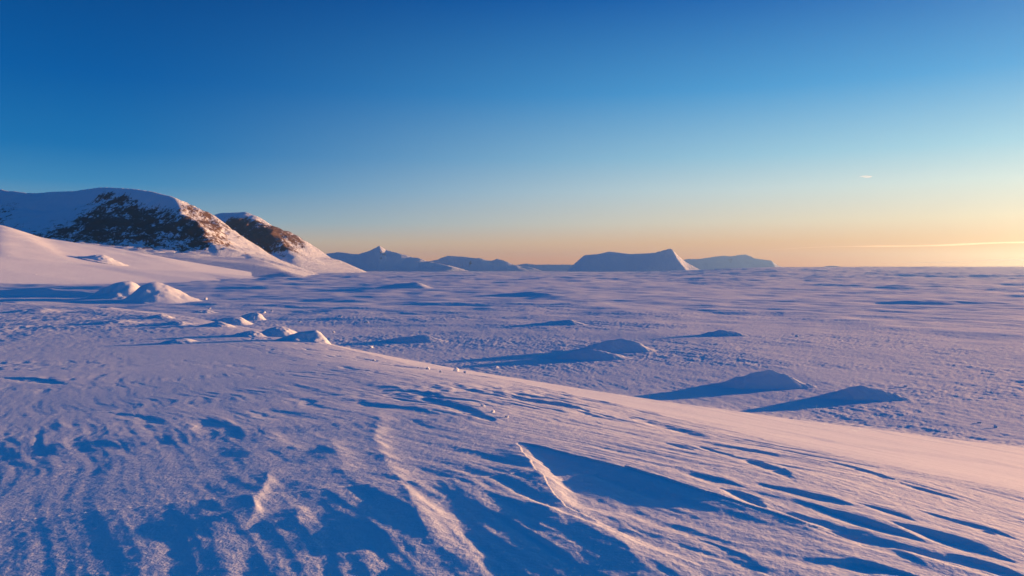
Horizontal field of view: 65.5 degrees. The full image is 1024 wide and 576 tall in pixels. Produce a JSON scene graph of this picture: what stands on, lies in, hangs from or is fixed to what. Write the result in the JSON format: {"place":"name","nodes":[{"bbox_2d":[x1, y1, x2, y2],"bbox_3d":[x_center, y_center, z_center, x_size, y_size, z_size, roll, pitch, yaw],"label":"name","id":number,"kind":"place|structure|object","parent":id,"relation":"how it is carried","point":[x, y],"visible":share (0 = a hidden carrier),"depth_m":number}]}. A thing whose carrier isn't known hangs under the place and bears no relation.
{"place":"outdoors","nodes":[
{"label":"outdoors","id":0,"kind":"place"},
{"bbox_2d":[0,225,257,284],"bbox_3d":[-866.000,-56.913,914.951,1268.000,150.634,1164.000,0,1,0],"label":"hill","id":1,"kind":"structure","parent":0,"point":[25,257],"depth_m":742.97},
{"bbox_2d":[78,254,127,265],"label":"snow mound","id":2,"kind":"object","parent":1,"relation":"on","point":[103,259],"visible":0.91,"depth_m":790.03},
{"bbox_2d":[0,187,316,276],"bbox_3d":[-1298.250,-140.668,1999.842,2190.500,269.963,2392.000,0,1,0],"label":"mountain","id":3,"kind":"structure","parent":0,"point":[149,222],"depth_m":1892.34},
{"bbox_2d":[214,212,365,272],"bbox_3d":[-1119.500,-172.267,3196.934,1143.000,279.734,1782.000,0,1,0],"label":"mountain","id":4,"kind":"structure","parent":0,"point":[285,246],"depth_m":3017.14},
{"bbox_2d":[326,246,466,270],"bbox_3d":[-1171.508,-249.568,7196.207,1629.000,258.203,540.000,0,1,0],"label":"mountain","id":5,"kind":"structure","parent":0,"point":[379,258],"depth_m":7082.83},
{"bbox_2d":[430,256,540,270],"bbox_3d":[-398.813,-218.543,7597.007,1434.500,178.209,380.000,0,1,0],"label":"mountain","id":6,"kind":"structure","parent":0,"point":[472,264],"depth_m":7530.89},
{"bbox_2d":[0,266,1023,575],"bbox_3d":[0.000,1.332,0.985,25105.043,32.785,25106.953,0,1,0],"label":"snow field","id":7,"kind":"structure","parent":0,"point":[132,450],"depth_m":12.36},
{"bbox_2d":[0,308,72,312],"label":"snow mound","id":8,"kind":"object","parent":7,"relation":"on","point":[45,310],"visible":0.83,"depth_m":129.40},
{"bbox_2d":[0,287,94,296],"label":"snow drift","id":9,"kind":"object","parent":7,"relation":"on","point":[44,292],"visible":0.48,"depth_m":306.82},
{"bbox_2d":[82,281,139,299],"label":"snow mound","id":10,"kind":"object","parent":7,"relation":"on","point":[121,290],"visible":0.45,"depth_m":275.76},
{"bbox_2d":[78,320,144,324],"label":"snow mound","id":11,"kind":"object","parent":7,"relation":"on","point":[116,322],"visible":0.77,"depth_m":82.93},
{"bbox_2d":[142,314,174,318],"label":"snow mound","id":12,"kind":"object","parent":7,"relation":"on","point":[159,316],"visible":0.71,"depth_m":96.74},
{"bbox_2d":[116,282,201,303],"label":"snow mound","id":13,"kind":"object","parent":7,"relation":"on","point":[152,292],"visible":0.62,"depth_m":248.02},
{"bbox_2d":[154,321,194,325],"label":"snow mound","id":14,"kind":"object","parent":7,"relation":"on","point":[177,323],"visible":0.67,"depth_m":79.13},
{"bbox_2d":[155,338,201,344],"bbox_3d":[-21.742,3.568,51.910,3.840,0.549,3.949,0,1,0],"label":"snow mound","id":15,"kind":"object","parent":7,"relation":"on","point":[182,341],"visible":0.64,"depth_m":51.14},
{"bbox_2d":[190,310,218,312],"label":"snow mound","id":16,"kind":"object","parent":7,"relation":"on","point":[203,311],"visible":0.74,"depth_m":184.38},
{"bbox_2d":[198,321,236,327],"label":"snow mound","id":17,"kind":"object","parent":7,"relation":"on","point":[218,324],"visible":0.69,"depth_m":76.03},
{"bbox_2d":[209,317,253,325],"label":"snow mound","id":18,"kind":"object","parent":7,"relation":"on","point":[239,321],"visible":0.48,"depth_m":143.42},
{"bbox_2d":[226,330,266,337],"bbox_3d":[-20.088,3.581,60.587,3.736,0.728,3.658,0,1,0],"label":"snow mound","id":19,"kind":"object","parent":7,"relation":"on","point":[251,333],"visible":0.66,"depth_m":59.74},
{"bbox_2d":[240,313,265,320],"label":"snow mound","id":20,"kind":"object","parent":7,"relation":"on","point":[253,316],"visible":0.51,"depth_m":161.85},
{"bbox_2d":[260,326,296,336],"bbox_3d":[-18.472,3.712,62.349,4.862,1.435,4.632,0,1,0],"label":"snow mound","id":21,"kind":"object","parent":7,"relation":"on","point":[278,331],"visible":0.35,"depth_m":61.30},
{"bbox_2d":[272,330,331,344],"bbox_3d":[-14.637,3.670,55.473,4.910,1.436,4.939,0,1,0],"label":"snow mound","id":22,"kind":"object","parent":7,"relation":"on","point":[314,336],"visible":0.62,"depth_m":54.58},
{"bbox_2d":[375,282,431,287],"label":"snow drift","id":23,"kind":"object","parent":7,"relation":"on","point":[411,285],"visible":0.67,"depth_m":409.55},
{"bbox_2d":[374,335,448,342],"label":"snow drift","id":24,"kind":"object","parent":7,"relation":"on","point":[421,339],"visible":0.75,"depth_m":111.22},
{"bbox_2d":[487,292,558,296],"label":"snow drift","id":25,"kind":"object","parent":7,"relation":"on","point":[522,294],"visible":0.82,"depth_m":307.85},
{"bbox_2d":[533,320,588,324],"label":"snow drift","id":26,"kind":"object","parent":7,"relation":"on","point":[566,322],"visible":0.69,"depth_m":145.16},
{"bbox_2d":[542,349,634,359],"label":"snow drift","id":27,"kind":"object","parent":7,"relation":"on","point":[589,354],"visible":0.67,"depth_m":89.24},
{"bbox_2d":[572,339,656,352],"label":"snow drift","id":28,"kind":"object","parent":7,"relation":"on","point":[622,346],"visible":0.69,"depth_m":97.64},
{"bbox_2d":[698,330,750,336],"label":"snow drift","id":29,"kind":"object","parent":7,"relation":"on","point":[725,333],"visible":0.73,"depth_m":121.34},
{"bbox_2d":[699,370,816,388],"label":"snow drift","id":30,"kind":"object","parent":7,"relation":"on","point":[769,379],"visible":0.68,"depth_m":67.67},
{"bbox_2d":[810,385,910,400],"bbox_3d":[27.011,8.325,62.081,9.312,1.445,2.928,0,1,0],"label":"snow drift","id":31,"kind":"object","parent":7,"relation":"on","point":[862,393],"visible":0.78,"depth_m":61.57},
{"bbox_2d":[836,300,1023,304],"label":"snow drift","id":32,"kind":"object","parent":7,"relation":"on","point":[922,302],"visible":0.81,"depth_m":302.21},
{"bbox_2d":[0,0,1023,266],"label":"sky","id":33,"kind":"structure","parent":0,"point":[787,133]},
{"bbox_2d":[518,264,571,270],"bbox_3d":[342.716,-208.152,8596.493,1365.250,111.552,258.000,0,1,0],"label":"mountain","id":34,"kind":"structure","parent":0,"point":[547,267],"depth_m":8541.94},
{"bbox_2d":[568,249,699,271],"bbox_3d":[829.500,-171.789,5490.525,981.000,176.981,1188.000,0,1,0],"label":"mountain","id":35,"kind":"structure","parent":0,"point":[668,260],"depth_m":5005.01},
{"bbox_2d":[684,255,779,269],"bbox_3d":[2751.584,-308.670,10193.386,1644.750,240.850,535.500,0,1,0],"label":"mountain","id":36,"kind":"structure","parent":0,"point":[736,261],"depth_m":10084.85}
]}

